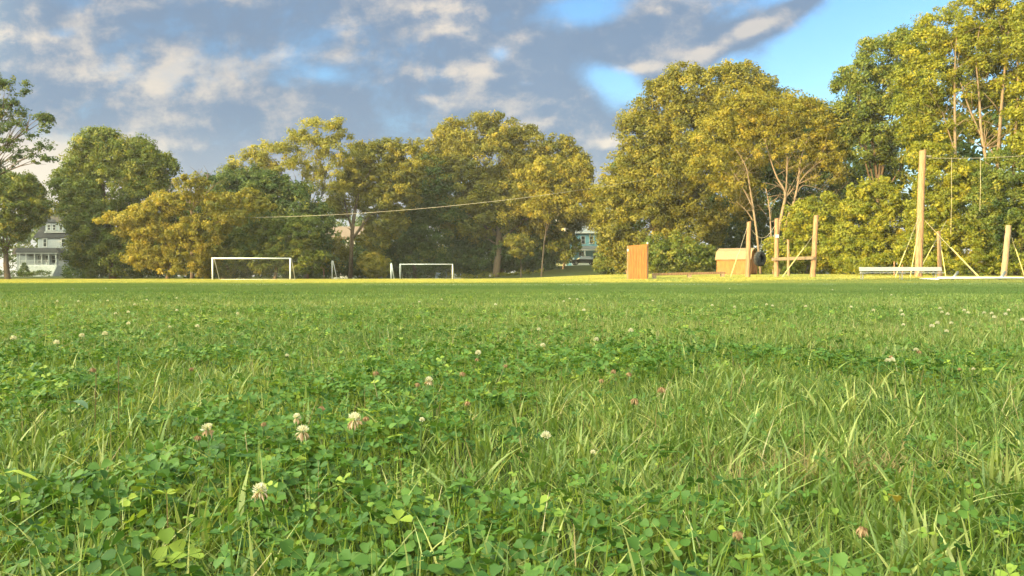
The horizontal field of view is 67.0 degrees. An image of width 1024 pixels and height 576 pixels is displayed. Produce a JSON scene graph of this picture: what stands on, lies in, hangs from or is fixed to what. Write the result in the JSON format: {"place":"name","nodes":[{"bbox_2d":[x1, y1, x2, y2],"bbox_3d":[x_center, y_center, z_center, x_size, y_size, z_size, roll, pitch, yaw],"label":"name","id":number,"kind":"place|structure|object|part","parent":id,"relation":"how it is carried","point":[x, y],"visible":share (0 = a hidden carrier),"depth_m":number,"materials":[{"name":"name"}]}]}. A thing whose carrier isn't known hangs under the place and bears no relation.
{"place":"outdoors","nodes":[
{"label":"outdoors","id":0,"kind":"place"},
{"bbox_2d":[0,274,1023,294],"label":"grass","id":1,"kind":"structure","parent":0,"point":[770,283],"depth_m":26.65,"materials":[{"name":"green plant"}]},
{"bbox_2d":[0,265,1023,575],"bbox_3d":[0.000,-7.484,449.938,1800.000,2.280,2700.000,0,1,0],"label":"ground","id":2,"kind":"structure","parent":0,"point":[574,271],"depth_m":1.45,"materials":[{"name":"green plant"}]},
{"bbox_2d":[0,470,37,479],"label":"broad leaf","id":3,"kind":"object","parent":2,"relation":"on","point":[25,474],"visible":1,"depth_m":1.00,"materials":[{"name":"green plant"}]},
{"bbox_2d":[16,262,30,276],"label":"conifer shrub","id":4,"kind":"object","parent":2,"relation":"on","point":[23,266],"visible":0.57,"depth_m":121.70,"materials":[{"name":"green plant"}]},
{"bbox_2d":[0,270,50,276],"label":"hedge planting","id":5,"kind":"object","parent":2,"relation":"on","point":[32,273],"visible":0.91,"depth_m":119.46,"materials":[{"name":"green plant"}]},
{"bbox_2d":[0,170,58,278],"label":"shade tree","id":6,"kind":"object","parent":2,"relation":"on","point":[26,194],"visible":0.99,"depth_m":85.03,"materials":[{"name":"green plant"}]},
{"bbox_2d":[0,72,59,180],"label":"overhanging tree","id":7,"kind":"object","parent":2,"relation":"on","point":[45,119],"visible":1,"depth_m":69.54,"materials":[{"name":"green plant"}]},
{"bbox_2d":[12,215,86,275],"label":"porch house","id":8,"kind":"structure","parent":2,"relation":"on","point":[46,253],"depth_m":130.51,"materials":[{"name":"white"}]},
{"bbox_2d":[42,238,47,246],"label":"window","id":9,"kind":"structure","parent":8,"relation":"in","point":[44,239],"depth_m":130.87,"materials":[{"name":"white glass"}]},
{"bbox_2d":[51,255,54,262],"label":"window","id":10,"kind":"structure","parent":8,"relation":"in","point":[52,256],"depth_m":130.94,"materials":[{"name":"grey glass"}]},
{"bbox_2d":[59,256,63,264],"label":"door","id":11,"kind":"structure","parent":8,"relation":"in","point":[61,262],"depth_m":130.87,"materials":[{"name":"grey glass"}]},
{"bbox_2d":[69,400,87,425],"bbox_3d":[-0.910,0.281,1.622,0.063,0.090,0.022,0,1,26],"label":"broad leaf","id":12,"kind":"object","parent":2,"relation":"on","point":[83,403],"visible":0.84,"depth_m":1.62,"materials":[{"name":"green plant"}]},
{"bbox_2d":[94,373,96,433],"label":"seed stalk","id":13,"kind":"object","parent":2,"relation":"on","point":[95,397],"visible":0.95,"depth_m":1.63,"materials":[{"name":"plant"}]},
{"bbox_2d":[44,124,188,278],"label":"maple tree","id":14,"kind":"object","parent":2,"relation":"on","point":[76,183],"visible":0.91,"depth_m":92.07,"materials":[{"name":"green plant"}]},
{"bbox_2d":[117,356,118,432],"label":"seed stalk","id":15,"kind":"object","parent":2,"relation":"on","point":[118,390],"visible":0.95,"depth_m":1.63,"materials":[{"name":"plant"}]},
{"bbox_2d":[92,170,277,278],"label":"spreading tree","id":16,"kind":"object","parent":2,"relation":"on","point":[151,228],"visible":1,"depth_m":83.20,"materials":[{"name":"green plant"}]},
{"bbox_2d":[159,166,219,278],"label":"tree","id":17,"kind":"object","parent":2,"relation":"on","point":[191,273],"visible":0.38,"depth_m":91.80,"materials":[{"name":"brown plant"}]},
{"bbox_2d":[193,436,207,482],"bbox_3d":[-0.497,0.284,1.238,0.029,0.096,0.012,0,1,27],"label":"clover flower","id":18,"kind":"object","parent":2,"relation":"on","point":[197,438],"visible":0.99,"depth_m":1.24,"materials":[{"name":"brown plant"}]},
{"bbox_2d":[200,423,213,468],"bbox_3d":[-0.488,0.276,1.256,0.019,0.111,0.052,-1,1,-44],"label":"clover flower","id":19,"kind":"object","parent":2,"relation":"on","point":[209,426],"visible":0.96,"depth_m":1.26,"materials":[{"name":"white plant"}]},
{"bbox_2d":[186,244,230,278],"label":"shrub","id":20,"kind":"object","parent":2,"relation":"on","point":[205,273],"visible":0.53,"depth_m":89.41,"materials":[{"name":"green plant"}]},
{"bbox_2d":[140,163,339,278],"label":"broadleaf tree","id":21,"kind":"object","parent":2,"relation":"on","point":[265,184],"visible":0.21,"depth_m":94.67,"materials":[{"name":"green plant"}]},
{"bbox_2d":[212,258,294,279],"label":"soccer goal","id":22,"kind":"object","parent":2,"relation":"on","point":[256,265],"visible":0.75,"depth_m":74.05,"materials":[{"name":"white paint"}]},
{"bbox_2d":[252,482,269,527],"bbox_3d":[-0.291,0.282,0.916,0.034,0.108,0.017,-1,1,-45],"label":"clover flower","id":23,"kind":"object","parent":2,"relation":"on","point":[260,485],"visible":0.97,"depth_m":0.91,"materials":[{"name":"white plant"}]},
{"bbox_2d":[261,422,266,447],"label":"clover flower","id":24,"kind":"object","parent":2,"relation":"on","point":[263,424],"visible":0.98,"depth_m":1.34,"materials":[{"name":"brown plant"}]},
{"bbox_2d":[220,208,333,278],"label":"leafy tree","id":25,"kind":"object","parent":2,"relation":"on","point":[288,238],"visible":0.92,"depth_m":86.86,"materials":[{"name":"green plant"}]},
{"bbox_2d":[216,115,360,278],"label":"locust tree","id":26,"kind":"object","parent":2,"relation":"on","point":[303,139],"visible":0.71,"depth_m":99.00,"materials":[{"name":"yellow plant"}]},
{"bbox_2d":[60,230,531,278],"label":"undergrowth","id":27,"kind":"object","parent":2,"relation":"on","point":[68,272],"visible":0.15,"depth_m":105.60,"materials":[{"name":"green plant"}]},
{"bbox_2d":[293,413,300,426],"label":"clover flower","id":28,"kind":"object","parent":2,"relation":"on","point":[295,415],"visible":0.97,"depth_m":1.37,"materials":[{"name":"white plant"}]},
{"bbox_2d":[295,424,309,462],"bbox_3d":[-0.340,0.276,1.259,0.023,0.110,0.022,0,1,27],"label":"clover flower","id":29,"kind":"object","parent":2,"relation":"on","point":[302,428],"visible":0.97,"depth_m":1.25,"materials":[{"name":"white plant"}]},
{"bbox_2d":[307,267,324,278],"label":"bench","id":30,"kind":"object","parent":2,"relation":"on","point":[323,275],"visible":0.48,"depth_m":96.67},
{"bbox_2d":[332,261,336,278],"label":"soccer goal","id":31,"kind":"object","parent":2,"relation":"on","point":[334,269],"visible":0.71,"depth_m":89.72,"materials":[{"name":"white paint"}]},
{"bbox_2d":[325,221,381,277],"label":"bungalow","id":32,"kind":"object","parent":2,"relation":"on","point":[345,232],"visible":0.03,"depth_m":136.88,"materials":[{"name":"white"}]},
{"bbox_2d":[347,412,361,463],"bbox_3d":[-0.270,0.271,1.331,0.024,0.118,0.026,0,1,-26],"label":"clover flower","id":33,"kind":"object","parent":2,"relation":"on","point":[356,416],"visible":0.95,"depth_m":1.33,"materials":[{"name":"white plant"}]},
{"bbox_2d":[358,416,369,452],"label":"clover flower","id":34,"kind":"object","parent":2,"relation":"on","point":[365,418],"visible":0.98,"depth_m":1.38,"materials":[{"name":"brown plant"}]},
{"bbox_2d":[314,136,432,278],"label":"ash tree","id":35,"kind":"object","parent":2,"relation":"on","point":[385,173],"visible":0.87,"depth_m":102.59,"materials":[{"name":"green plant"}]},
{"bbox_2d":[355,251,393,278],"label":"shrub","id":36,"kind":"object","parent":2,"relation":"on","point":[373,264],"visible":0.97,"depth_m":101.27,"materials":[{"name":"green plant"}]},
{"bbox_2d":[390,263,393,278],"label":"soccer goal","id":37,"kind":"object","parent":2,"relation":"on","point":[391,270],"visible":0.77,"depth_m":95.32,"materials":[{"name":"white paint"}]},
{"bbox_2d":[323,152,469,278],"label":"dark tree","id":38,"kind":"object","parent":2,"relation":"on","point":[414,248],"visible":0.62,"depth_m":110.27,"materials":[{"name":"green plant"}]},
{"bbox_2d":[419,417,424,462],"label":"clover flower","id":39,"kind":"object","parent":2,"relation":"on","point":[423,419],"visible":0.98,"depth_m":1.37,"materials":[{"name":"white plant"}]},
{"bbox_2d":[400,264,453,278],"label":"soccer goal","id":40,"kind":"object","parent":2,"relation":"on","point":[430,269],"visible":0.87,"depth_m":96.01,"materials":[{"name":"white paint"}]},
{"bbox_2d":[424,377,432,389],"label":"clover flower","id":41,"kind":"object","parent":2,"relation":"on","point":[428,379],"visible":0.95,"depth_m":1.89,"materials":[{"name":"white plant"}]},
{"bbox_2d":[435,227,463,277],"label":"gabled house","id":42,"kind":"structure","parent":2,"relation":"on","point":[436,276],"depth_m":131.98,"materials":[{"name":"stone"}]},
{"bbox_2d":[464,401,470,432],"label":"clover flower","id":43,"kind":"object","parent":2,"relation":"on","point":[466,403],"visible":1,"depth_m":1.63,"materials":[{"name":"brown plant"}]},
{"bbox_2d":[439,189,567,277],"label":"dark tree","id":44,"kind":"object","parent":2,"relation":"on","point":[466,255],"visible":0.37,"depth_m":115.59,"materials":[{"name":"green plant"}]},
{"bbox_2d":[405,109,607,276],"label":"oak tree","id":45,"kind":"object","parent":2,"relation":"on","point":[455,146],"visible":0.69,"depth_m":111.63,"materials":[{"name":"green plant"}]},
{"bbox_2d":[0,290,1023,575],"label":"clover","id":46,"kind":"object","parent":2,"relation":"on","point":[236,456],"visible":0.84,"depth_m":1.32,"materials":[{"name":"green plant"}]},
{"bbox_2d":[0,78,1023,277],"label":"wood","id":47,"kind":"object","parent":2,"relation":"on","point":[969,152],"visible":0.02,"depth_m":102.61,"materials":[{"name":"green plant"}]},
{"bbox_2d":[503,233,538,276],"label":"tree","id":48,"kind":"object","parent":2,"relation":"on","point":[524,241],"visible":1,"depth_m":105.27,"materials":[{"name":"green plant"}]},
{"bbox_2d":[539,430,550,473],"bbox_3d":[0.053,0.282,1.264,0.023,0.100,0.017,1,1,40],"label":"clover flower","id":49,"kind":"object","parent":2,"relation":"on","point":[545,433],"visible":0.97,"depth_m":1.26,"materials":[{"name":"white plant"}]},
{"bbox_2d":[512,153,598,276],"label":"maple tree","id":50,"kind":"object","parent":2,"relation":"on","point":[535,174],"visible":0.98,"depth_m":102.95,"materials":[{"name":"green plant"}]},
{"bbox_2d":[533,212,613,268],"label":"slender tree","id":51,"kind":"object","parent":2,"relation":"on","point":[561,242],"visible":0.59,"depth_m":115.14,"materials":[{"name":"green plant"}]},
{"bbox_2d":[569,256,592,264],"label":"parked car","id":52,"kind":"object","parent":2,"relation":"on","point":[585,259],"visible":0.69,"depth_m":125.14,"materials":[{"name":"paint"}]},
{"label":"windows","id":53,"kind":"part","parent":52,"relation":"part of","materials":[{"name":"grey glass"}]},
{"bbox_2d":[565,225,597,265],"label":"porch house","id":54,"kind":"structure","parent":2,"relation":"on","point":[587,248],"depth_m":145.88,"materials":[{"name":"blue"}]},
{"bbox_2d":[581,236,584,243],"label":"window","id":55,"kind":"structure","parent":54,"relation":"in","point":[582,237],"depth_m":145.86,"materials":[{"name":"white glass"}]},
{"bbox_2d":[590,449,599,491],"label":"clover flower","id":56,"kind":"object","parent":2,"relation":"on","point":[593,451],"visible":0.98,"depth_m":1.14,"materials":[{"name":"white plant"}]},
{"bbox_2d":[591,246,624,274],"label":"shrub","id":57,"kind":"object","parent":2,"relation":"on","point":[598,267],"visible":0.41,"depth_m":99.33,"materials":[{"name":"green plant"}]},
{"bbox_2d":[610,369,616,394],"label":"clover flower","id":58,"kind":"object","parent":2,"relation":"on","point":[613,371],"visible":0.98,"depth_m":2.19,"materials":[{"name":"brown plant"}]},
{"bbox_2d":[626,372,631,396],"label":"clover flower","id":59,"kind":"object","parent":2,"relation":"on","point":[629,374],"visible":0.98,"depth_m":2.12,"materials":[{"name":"brown plant"}]},
{"bbox_2d":[630,399,638,434],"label":"clover flower","id":60,"kind":"object","parent":2,"relation":"on","point":[634,401],"visible":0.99,"depth_m":1.60,"materials":[{"name":"brown plant"}]},
{"bbox_2d":[625,242,647,279],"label":"climbing wall","id":61,"kind":"structure","parent":2,"relation":"on","point":[637,261],"depth_m":49.96,"materials":[{"name":"brown wood"}]},
{"bbox_2d":[657,387,665,402],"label":"clover flower","id":62,"kind":"object","parent":2,"relation":"on","point":[662,389],"visible":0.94,"depth_m":1.83,"materials":[{"name":"brown plant"}]},
{"bbox_2d":[640,229,716,272],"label":"shrub","id":63,"kind":"object","parent":2,"relation":"on","point":[701,258],"visible":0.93,"depth_m":79.00,"materials":[{"name":"green plant"}]},
{"bbox_2d":[652,272,725,278],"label":"balance beam","id":64,"kind":"structure","parent":2,"relation":"on","point":[689,274],"depth_m":51.33,"materials":[{"name":"brown wood"}]},
{"bbox_2d":[587,58,795,272],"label":"linden tree","id":65,"kind":"object","parent":2,"relation":"on","point":[669,210],"visible":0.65,"depth_m":84.05,"materials":[{"name":"green plant"}]},
{"bbox_2d":[447,247,1023,278],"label":"weeds","id":66,"kind":"object","parent":2,"relation":"on","point":[951,265],"visible":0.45,"depth_m":62.60,"materials":[{"name":"green plant"}]},
{"bbox_2d":[715,248,756,274],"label":"barn shed","id":67,"kind":"structure","parent":2,"relation":"on","point":[725,258],"depth_m":65.08,"materials":[{"name":"beige wood"}]},
{"bbox_2d":[751,256,753,272],"bbox_3d":[20.171,-1.975,64.864,0.105,1.450,0.860,0,1,30],"label":"door","id":68,"kind":"structure","parent":67,"relation":"in","point":[752,260],"depth_m":64.82,"materials":[{"name":"brown wood"}]},
{"bbox_2d":[732,531,742,575],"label":"clover flower","id":69,"kind":"object","parent":2,"relation":"on","point":[738,535],"visible":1,"depth_m":0.79,"materials":[{"name":"brown plant"}]},
{"bbox_2d":[745,221,750,276],"bbox_3d":[15.861,-2.405,51.969,0.401,4.183,0.335,0,1,0],"label":"timber pole","id":70,"kind":"object","parent":2,"relation":"on","point":[748,254],"visible":0.84,"depth_m":51.84,"materials":[{"name":"brown wood"}]},
{"bbox_2d":[753,239,765,265],"bbox_3d":[16.999,-2.442,52.926,1.024,1.921,0.540,-1,1,-38],"label":"hanging tire","id":71,"kind":"object","parent":70,"relation":"hanging from","point":[759,258],"visible":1,"depth_m":52.77,"materials":[{"name":"rubber"}]},
{"bbox_2d":[682,82,853,273],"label":"multi stem tree","id":72,"kind":"object","parent":2,"relation":"on","point":[815,143],"visible":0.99,"depth_m":74.88,"materials":[{"name":"green plant"}]},
{"bbox_2d":[774,218,778,276],"bbox_3d":[17.763,-2.513,51.959,0.328,4.386,0.342,0,1,0],"label":"timber pole","id":73,"kind":"object","parent":2,"relation":"on","point":[776,249],"visible":0.91,"depth_m":51.84,"materials":[{"name":"brown wood"}]},
{"bbox_2d":[772,256,812,260],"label":"cross beam","id":74,"kind":"structure","parent":73,"relation":"attached to","point":[792,258],"depth_m":51.63,"materials":[{"name":"brown wood"}]},
{"bbox_2d":[787,240,789,275],"bbox_3d":[21.422,-2.137,59.975,0.247,3.242,0.211,0,1,0],"label":"timber pole","id":75,"kind":"object","parent":2,"relation":"on","point":[788,262],"visible":0.81,"depth_m":59.90,"materials":[{"name":"brown wood"}]},
{"bbox_2d":[703,88,899,273],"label":"background tree","id":76,"kind":"object","parent":2,"relation":"on","point":[762,219],"visible":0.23,"depth_m":91.65,"materials":[{"name":"green plant"}]},
{"bbox_2d":[762,189,853,273],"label":"shrub","id":77,"kind":"object","parent":2,"relation":"on","point":[810,209],"visible":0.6,"depth_m":69.19,"materials":[{"name":"green plant"}]},
{"bbox_2d":[810,215,818,276],"bbox_3d":[20.305,-2.607,51.968,0.559,4.581,0.368,0,1,0],"label":"timber pole","id":78,"kind":"object","parent":2,"relation":"on","point":[814,248],"visible":0.88,"depth_m":51.82,"materials":[{"name":"brown wood"}]},
{"bbox_2d":[782,236,812,276],"bbox_3d":[19.029,-2.216,51.223,3.268,3.301,0.048,0,1,-27],"label":"guy wire","id":79,"kind":"object","parent":78,"relation":"attached to","point":[795,259],"visible":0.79,"depth_m":51.01,"materials":[{"name":"metal"}]},
{"bbox_2d":[856,526,867,574],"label":"clover flower","id":80,"kind":"object","parent":2,"relation":"on","point":[862,531],"visible":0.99,"depth_m":0.80,"materials":[{"name":"brown plant"}]},
{"bbox_2d":[817,175,925,273],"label":"shrub","id":81,"kind":"object","parent":2,"relation":"on","point":[878,234],"visible":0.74,"depth_m":66.04,"materials":[{"name":"green plant"}]},
{"bbox_2d":[824,23,951,201],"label":"roadside tree","id":82,"kind":"object","parent":2,"relation":"on","point":[863,117],"visible":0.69,"depth_m":74.76,"materials":[{"name":"green plant"}]},
{"bbox_2d":[888,493,901,552],"bbox_3d":[0.461,0.292,0.933,0.017,0.088,0.015,0,1,0],"label":"yellowed leaf","id":83,"kind":"object","parent":2,"relation":"on","point":[897,498],"visible":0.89,"depth_m":0.93,"materials":[{"name":"plant"}]},
{"bbox_2d":[859,267,944,279],"bbox_3d":[23.585,-0.850,46.891,4.860,0.838,0.495,0,1,4],"label":"team bench","id":84,"kind":"object","parent":2,"relation":"on","point":[899,269],"visible":0.86,"depth_m":46.96,"materials":[{"name":"metal"}]},
{"bbox_2d":[914,149,930,276],"bbox_3d":[27.575,-4.805,51.934,1.012,8.980,0.499,0,1,0],"label":"timber pole","id":85,"kind":"object","parent":2,"relation":"on","point":[920,210],"visible":0.79,"depth_m":51.75,"materials":[{"name":"brown wood"}]},
{"bbox_2d":[895,217,918,277],"bbox_3d":[26.086,-2.847,50.963,3.383,4.609,0.048,-1,1,-36],"label":"guy wire","id":86,"kind":"object","parent":85,"relation":"attached to","point":[904,254],"visible":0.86,"depth_m":50.57,"materials":[{"name":"metal"}]},
{"bbox_2d":[916,222,945,276],"bbox_3d":[29.270,-2.764,53.965,0.048,4.300,8.074,1,1,42],"label":"guy wire","id":87,"kind":"object","parent":85,"relation":"attached to","point":[928,253],"visible":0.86,"depth_m":53.23,"materials":[{"name":"metal"}]},
{"bbox_2d":[928,224,978,276],"bbox_3d":[28.900,-2.631,50.967,3.412,4.182,0.048,1,1,36],"label":"guy wire","id":88,"kind":"object","parent":85,"relation":"attached to","point":[974,272],"visible":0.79,"depth_m":50.60,"materials":[{"name":"metal"}]},
{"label":"steel wire","id":89,"kind":"object","parent":85,"relation":"attached to","visible":0},
{"bbox_2d":[951,157,951,208],"bbox_3d":[29.761,-6.246,52.413,0.049,5.198,0.022,0,1,0],"label":"climbing rope","id":90,"kind":"object","parent":89,"relation":"hanging from","point":[951,183],"visible":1,"depth_m":52.39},
{"bbox_2d":[980,157,980,192],"bbox_3d":[31.715,-7.027,52.401,0.049,3.635,0.022,0,1,0],"label":"climbing rope","id":91,"kind":"object","parent":89,"relation":"hanging from","point":[980,174],"visible":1,"depth_m":52.38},
{"bbox_2d":[937,231,942,275],"bbox_3d":[29.824,-2.161,53.974,0.400,3.592,0.297,0,1,0],"label":"timber pole","id":92,"kind":"object","parent":2,"relation":"on","point":[939,258],"visible":0.77,"depth_m":53.86,"materials":[{"name":"brown wood"}]},
{"bbox_2d":[887,0,1023,274],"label":"tall ash tree","id":93,"kind":"object","parent":2,"relation":"on","point":[965,36],"visible":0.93,"depth_m":62.80,"materials":[{"name":"green plant"}]},
{"bbox_2d":[892,140,1023,274],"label":"shrub","id":94,"kind":"object","parent":2,"relation":"on","point":[954,230],"visible":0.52,"depth_m":60.98,"materials":[{"name":"green plant"}]},
{"bbox_2d":[920,271,1023,279],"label":"soccer goal","id":95,"kind":"object","parent":2,"relation":"on","point":[1001,277],"visible":0.91,"depth_m":45.90,"materials":[{"name":"white paint"}]},
{"bbox_2d":[959,145,1023,275],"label":"shrub","id":96,"kind":"object","parent":2,"relation":"on","point":[1000,217],"visible":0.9,"depth_m":59.17,"materials":[{"name":"green plant"}]},
{"bbox_2d":[1000,225,1010,276],"bbox_3d":[31.891,-2.138,49.975,0.633,3.819,0.376,0,1,0],"label":"timber pole","id":97,"kind":"object","parent":2,"relation":"on","point":[1005,256],"visible":0.86,"depth_m":49.83,"materials":[{"name":"brown wood"}]},
{"bbox_2d":[1011,236,1023,274],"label":"guy wire","id":98,"kind":"object","parent":97,"relation":"attached to","point":[1019,259],"visible":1,"depth_m":49.97,"materials":[{"name":"metal"}]},
{"bbox_2d":[996,2,1023,168],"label":"roadside tree","id":99,"kind":"object","parent":2,"relation":"on","point":[1012,111],"visible":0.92,"depth_m":59.76,"materials":[{"name":"green plant"}]},
{"bbox_2d":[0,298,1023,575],"bbox_3d":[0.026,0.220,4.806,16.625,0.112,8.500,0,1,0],"label":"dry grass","id":100,"kind":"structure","parent":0,"point":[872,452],"depth_m":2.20,"materials":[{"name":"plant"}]},
{"bbox_2d":[0,0,1023,276],"label":"sky","id":101,"kind":"structure","parent":0,"point":[205,80],"materials":[{"name":"blue"}]},
{"bbox_2d":[46,283,986,288],"bbox_3d":[10.139,-0.139,29.797,47.615,0.093,8.474,0,1,-19],"label":"field line","id":102,"kind":"object","parent":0,"point":[445,284],"visible":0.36,"depth_m":28.37,"materials":[{"name":"paint"}]},
{"bbox_2d":[245,151,797,217],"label":"zip line","id":103,"kind":"object","parent":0,"point":[455,205],"visible":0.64,"depth_m":78.22,"materials":[{"name":"metal"}]}
]}

